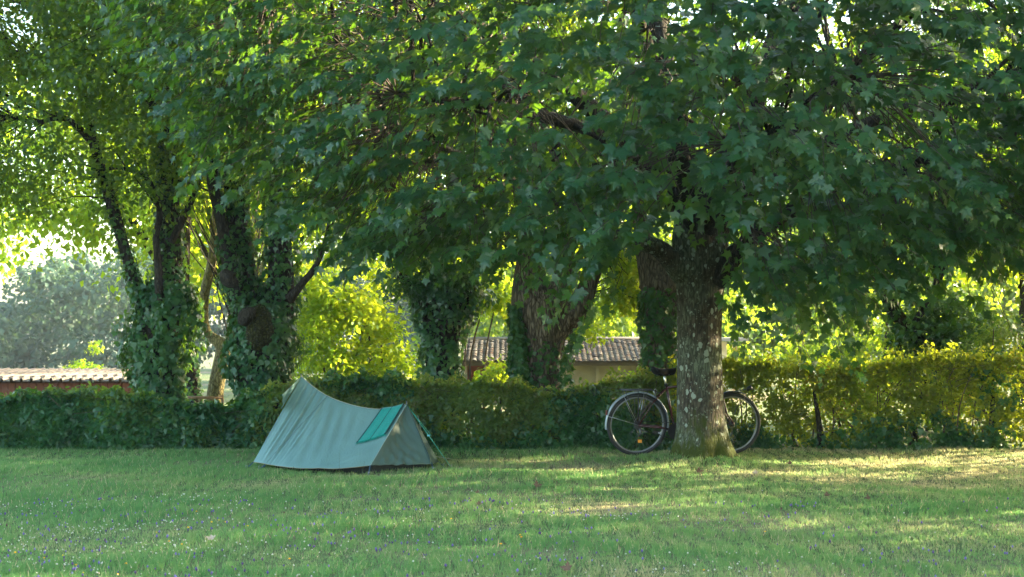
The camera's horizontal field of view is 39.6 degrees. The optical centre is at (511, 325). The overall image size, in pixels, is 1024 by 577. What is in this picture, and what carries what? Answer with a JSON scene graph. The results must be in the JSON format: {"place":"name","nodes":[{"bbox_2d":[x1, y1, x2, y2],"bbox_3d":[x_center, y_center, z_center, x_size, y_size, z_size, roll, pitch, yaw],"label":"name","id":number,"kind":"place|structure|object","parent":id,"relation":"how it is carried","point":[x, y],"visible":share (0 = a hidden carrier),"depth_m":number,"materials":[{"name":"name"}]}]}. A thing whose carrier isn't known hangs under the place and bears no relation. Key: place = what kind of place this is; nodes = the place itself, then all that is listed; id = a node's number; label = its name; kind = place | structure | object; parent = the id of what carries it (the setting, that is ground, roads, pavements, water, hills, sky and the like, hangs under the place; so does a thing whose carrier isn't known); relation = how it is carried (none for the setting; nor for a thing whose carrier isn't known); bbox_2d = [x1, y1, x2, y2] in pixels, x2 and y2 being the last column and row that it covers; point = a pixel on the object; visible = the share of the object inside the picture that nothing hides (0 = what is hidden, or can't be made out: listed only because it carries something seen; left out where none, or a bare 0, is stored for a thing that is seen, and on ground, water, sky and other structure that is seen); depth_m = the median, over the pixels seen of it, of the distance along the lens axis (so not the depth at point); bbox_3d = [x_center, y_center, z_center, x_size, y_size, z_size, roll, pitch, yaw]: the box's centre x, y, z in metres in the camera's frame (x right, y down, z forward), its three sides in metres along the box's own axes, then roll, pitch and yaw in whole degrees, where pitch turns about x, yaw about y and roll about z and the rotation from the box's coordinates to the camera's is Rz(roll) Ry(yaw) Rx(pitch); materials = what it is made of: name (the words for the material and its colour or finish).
{"place":"outdoors","nodes":[
{"label":"outdoors","id":0,"kind":"place"},
{"bbox_2d":[0,0,1020,335],"label":"sky","id":1,"kind":"structure","parent":0,"point":[44,244],"materials":[{"name":"white"}]},
{"bbox_2d":[0,336,1023,576],"bbox_3d":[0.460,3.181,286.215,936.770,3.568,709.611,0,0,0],"label":"ground","id":2,"kind":"structure","parent":0,"point":[228,394],"depth_m":11.17,"materials":[{"name":"green plant"}]},
{"bbox_2d":[0,30,63,283],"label":"broadleaf tree","id":3,"kind":"object","parent":2,"relation":"on","point":[12,270],"visible":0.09,"depth_m":32.16,"materials":[{"name":"green plant"}]},
{"bbox_2d":[0,368,133,396],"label":"roof","id":4,"kind":"structure","parent":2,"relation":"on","point":[39,379],"depth_m":26.09,"materials":[{"name":"beige tile"}]},
{"bbox_2d":[62,340,104,368],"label":"sapling","id":5,"kind":"object","parent":2,"relation":"on","point":[82,365],"visible":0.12,"depth_m":31.48,"materials":[{"name":"green plant"}]},
{"bbox_2d":[16,72,222,403],"bbox_3d":[-5.490,-1.472,21.667,4.259,6.008,3.313,0,0,20],"label":"slender tree","id":6,"kind":"object","parent":2,"relation":"on","point":[193,384],"visible":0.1,"depth_m":21.17,"materials":[{"name":"green plant"}]},
{"bbox_2d":[0,380,251,450],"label":"ivy hedge","id":7,"kind":"object","parent":2,"relation":"on","point":[105,418],"visible":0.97,"depth_m":16.79,"materials":[{"name":"green plant"}]},
{"bbox_2d":[0,25,325,320],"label":"broadleaf tree","id":8,"kind":"object","parent":2,"relation":"on","point":[86,225],"visible":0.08,"depth_m":25.10,"materials":[{"name":"green plant"}]},
{"bbox_2d":[0,0,368,412],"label":"oak tree","id":9,"kind":"object","parent":2,"relation":"on","point":[159,330],"visible":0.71,"depth_m":17.59,"materials":[{"name":"green plant"}]},
{"bbox_2d":[186,395,223,404],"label":"rusty gate","id":10,"kind":"structure","parent":2,"relation":"on","point":[221,397],"depth_m":19.39,"materials":[{"name":"brown metal"}]},
{"bbox_2d":[73,3,337,402],"bbox_3d":[-4.516,-2.266,22.029,5.630,7.374,4.231,0,0,0],"label":"slender tree","id":11,"kind":"object","parent":2,"relation":"on","point":[216,385],"visible":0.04,"depth_m":21.43,"materials":[{"name":"green plant"}]},
{"bbox_2d":[206,534,214,539],"bbox_3d":[-2.057,1.445,9.712,0.060,0.033,0.056,0,0,40],"label":"dry leaf","id":12,"kind":"object","parent":2,"relation":"on","point":[211,537],"visible":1,"depth_m":9.71,"materials":[{"name":"beige plant"}]},
{"bbox_2d":[108,84,394,301],"bbox_3d":[-4.419,-2.576,27.302,6.264,8.267,5.147,0,0,0],"label":"broadleaf tree","id":13,"kind":"object","parent":2,"relation":"on","point":[198,280],"visible":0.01,"depth_m":26.91,"materials":[{"name":"green plant"}]},
{"bbox_2d":[17,0,548,430],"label":"oak tree","id":14,"kind":"object","parent":2,"relation":"on","point":[261,333],"visible":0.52,"depth_m":17.71,"materials":[{"name":"green plant"}]},
{"bbox_2d":[266,242,421,407],"bbox_3d":[-2.279,0.300,20.327,2.798,3.060,1.812,0,0,0],"label":"hazel bush","id":15,"kind":"object","parent":2,"relation":"on","point":[357,313],"visible":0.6,"depth_m":20.10,"materials":[{"name":"green plant"}]},
{"bbox_2d":[246,374,451,473],"bbox_3d":[-1.716,1.038,15.297,2.166,1.019,1.809,0,0,0],"label":"ridge tent","id":16,"kind":"object","parent":2,"relation":"on","point":[315,429],"visible":0.97,"depth_m":15.02,"materials":[{"name":"fabric"}]},
{"bbox_2d":[356,403,403,443],"bbox_3d":[-1.384,1.041,15.073,0.273,0.412,0.572,0,0,28],"label":"towel","id":17,"kind":"object","parent":16,"relation":"on","point":[380,424],"visible":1,"depth_m":15.07,"materials":[{"name":"fabric"}]},
{"bbox_2d":[14,511,765,576],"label":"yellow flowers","id":18,"kind":"object","parent":2,"relation":"on","point":[288,558],"visible":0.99,"depth_m":9.58,"materials":[{"name":"yellow plant"}]},
{"bbox_2d":[293,9,584,314],"bbox_3d":[-1.232,-2.267,24.879,5.851,7.656,5.029,0,0,0],"label":"broadleaf tree","id":19,"kind":"object","parent":2,"relation":"on","point":[309,239],"visible":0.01,"depth_m":24.32,"materials":[{"name":"green plant"}]},
{"bbox_2d":[0,232,882,368],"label":"woodland","id":20,"kind":"object","parent":2,"relation":"on","point":[27,334],"visible":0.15,"depth_m":99.59,"materials":[{"name":"green plant"}]},
{"bbox_2d":[377,194,517,437],"bbox_3d":[-0.835,-0.083,18.172,2.096,3.434,1.755,0,0,28],"label":"pollard oak","id":21,"kind":"object","parent":2,"relation":"on","point":[445,313],"visible":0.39,"depth_m":18.02,"materials":[{"name":"green plant"}]},
{"bbox_2d":[236,366,675,450],"bbox_3d":[-0.670,1.019,16.952,5.234,1.086,0.864,0,0,0],"label":"clipped hedge","id":22,"kind":"object","parent":2,"relation":"on","point":[544,412],"visible":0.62,"depth_m":16.81,"materials":[{"name":"green plant"}]},
{"bbox_2d":[463,267,520,423],"bbox_3d":[-0.268,0.263,20.803,1.252,2.500,1.239,0,0,40],"label":"hazel bush","id":23,"kind":"object","parent":2,"relation":"on","point":[505,297],"visible":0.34,"depth_m":20.70,"materials":[{"name":"green plant"}]},
{"bbox_2d":[0,496,1012,576],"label":"purple flowers","id":24,"kind":"object","parent":2,"relation":"on","point":[313,546],"visible":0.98,"depth_m":9.81,"materials":[{"name":"purple plant"}]},
{"bbox_2d":[0,484,1014,576],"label":"clover flowers","id":25,"kind":"object","parent":2,"relation":"on","point":[310,537],"visible":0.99,"depth_m":9.77,"materials":[{"name":"white plant"}]},
{"bbox_2d":[4,445,1023,545],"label":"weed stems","id":26,"kind":"object","parent":2,"relation":"on","point":[587,464],"visible":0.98,"depth_m":11.47,"materials":[{"name":"green plant"}]},
{"bbox_2d":[336,0,735,441],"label":"pollard oak","id":27,"kind":"object","parent":2,"relation":"on","point":[538,358],"visible":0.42,"depth_m":17.78,"materials":[{"name":"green plant"}]},
{"bbox_2d":[534,480,541,486],"bbox_3d":[0.242,1.442,12.970,0.087,0.064,0.068,0,0,0],"label":"dry leaf","id":28,"kind":"object","parent":2,"relation":"on","point":[536,484],"visible":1,"depth_m":12.98,"materials":[{"name":"brown plant"}]},
{"bbox_2d":[84,0,1023,459],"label":"maple tree","id":29,"kind":"object","parent":2,"relation":"on","point":[740,176],"visible":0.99,"depth_m":12.34,"materials":[{"name":"green plant"}]},
{"bbox_2d":[559,561,571,570],"bbox_3d":[0.327,1.449,8.586,0.071,0.054,0.059,0,0,-16],"label":"dry leaf","id":30,"kind":"object","parent":2,"relation":"on","point":[568,566],"visible":1,"depth_m":8.60,"materials":[{"name":"brown plant"}]},
{"bbox_2d":[470,90,673,336],"bbox_3d":[1.066,-2.715,37.683,7.615,8.911,6.008,0,0,0],"label":"broadleaf tree","id":31,"kind":"object","parent":2,"relation":"on","point":[498,328],"visible":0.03,"depth_m":37.23,"materials":[{"name":"green plant"}]},
{"bbox_2d":[461,337,722,402],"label":"outbuilding","id":32,"kind":"structure","parent":2,"relation":"on","point":[591,366],"depth_m":27.22,"materials":[{"name":"beige paint"}]},
{"bbox_2d":[468,366,482,399],"bbox_3d":[-0.695,1.180,27.120,0.304,0.839,0.060,0,0,0],"label":"door","id":33,"kind":"structure","parent":32,"relation":"in","point":[473,368],"depth_m":27.09,"materials":[{"name":"brown wood"}]},
{"bbox_2d":[573,366,640,413],"bbox_3d":[1.253,1.026,17.487,1.322,1.050,0.718,0,0,0],"label":"bramble bush","id":34,"kind":"object","parent":2,"relation":"on","point":[632,372],"visible":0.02,"depth_m":17.62,"materials":[{"name":"green plant"}]},
{"bbox_2d":[605,366,760,455],"bbox_3d":[1.926,0.959,15.951,1.798,1.005,0.539,0,0,0],"label":"bicycle","id":35,"kind":"object","parent":2,"relation":"on","point":[665,427],"visible":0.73,"depth_m":15.86,"materials":[{"name":"black rubber"}]},
{"bbox_2d":[590,45,825,375],"bbox_3d":[5.134,-2.962,39.717,8.364,9.611,6.526,0,0,0],"label":"broadleaf tree","id":36,"kind":"object","parent":2,"relation":"on","point":[733,296],"visible":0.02,"depth_m":39.54,"materials":[{"name":"green plant"}]},
{"bbox_2d":[402,223,1018,367],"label":"woodland","id":37,"kind":"object","parent":2,"relation":"on","point":[1007,306],"visible":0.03,"depth_m":48.46,"materials":[{"name":"green plant"}]},
{"bbox_2d":[515,0,919,419],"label":"pollard oak","id":38,"kind":"object","parent":2,"relation":"on","point":[656,307],"visible":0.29,"depth_m":17.40,"materials":[{"name":"green plant"}]},
{"bbox_2d":[722,337,748,390],"bbox_3d":[4.031,0.932,30.450,1.850,1.336,1.300,0,0,0],"label":"lean to","id":39,"kind":"object","parent":2,"relation":"on","point":[724,348],"visible":0.14,"depth_m":30.05,"materials":[{"name":"concrete"}]},
{"bbox_2d":[666,339,1023,449],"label":"clipped hedge","id":40,"kind":"object","parent":2,"relation":"on","point":[952,432],"visible":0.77,"depth_m":16.87,"materials":[{"name":"green plant"}]},
{"bbox_2d":[774,314,957,430],"bbox_3d":[4.919,0.712,19.675,2.526,1.759,1.442,0,0,0],"label":"bramble bush","id":41,"kind":"object","parent":2,"relation":"on","point":[879,333],"visible":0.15,"depth_m":19.70,"materials":[{"name":"green plant"}]},
{"bbox_2d":[739,21,1018,381],"bbox_3d":[8.655,-2.680,33.837,7.190,9.113,5.996,0,0,0],"label":"broadleaf tree","id":42,"kind":"object","parent":2,"relation":"on","point":[875,323],"visible":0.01,"depth_m":33.64,"materials":[{"name":"green plant"}]},
{"bbox_2d":[757,0,1021,378],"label":"leaning tree","id":43,"kind":"object","parent":2,"relation":"on","point":[887,307],"visible":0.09,"depth_m":19.44,"materials":[{"name":"green plant"}]},
{"bbox_2d":[876,275,1022,430],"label":"dark bush","id":44,"kind":"object","parent":2,"relation":"on","point":[948,325],"visible":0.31,"depth_m":19.35,"materials":[{"name":"green plant"}]},
{"bbox_2d":[879,4,1023,404],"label":"broadleaf tree","id":45,"kind":"object","parent":2,"relation":"on","point":[962,276],"visible":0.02,"depth_m":23.87,"materials":[{"name":"green plant"}]},
{"bbox_2d":[927,310,1023,437],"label":"bramble bush","id":46,"kind":"object","parent":2,"relation":"on","point":[1000,338],"visible":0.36,"depth_m":18.48,"materials":[{"name":"green plant"}]}
]}

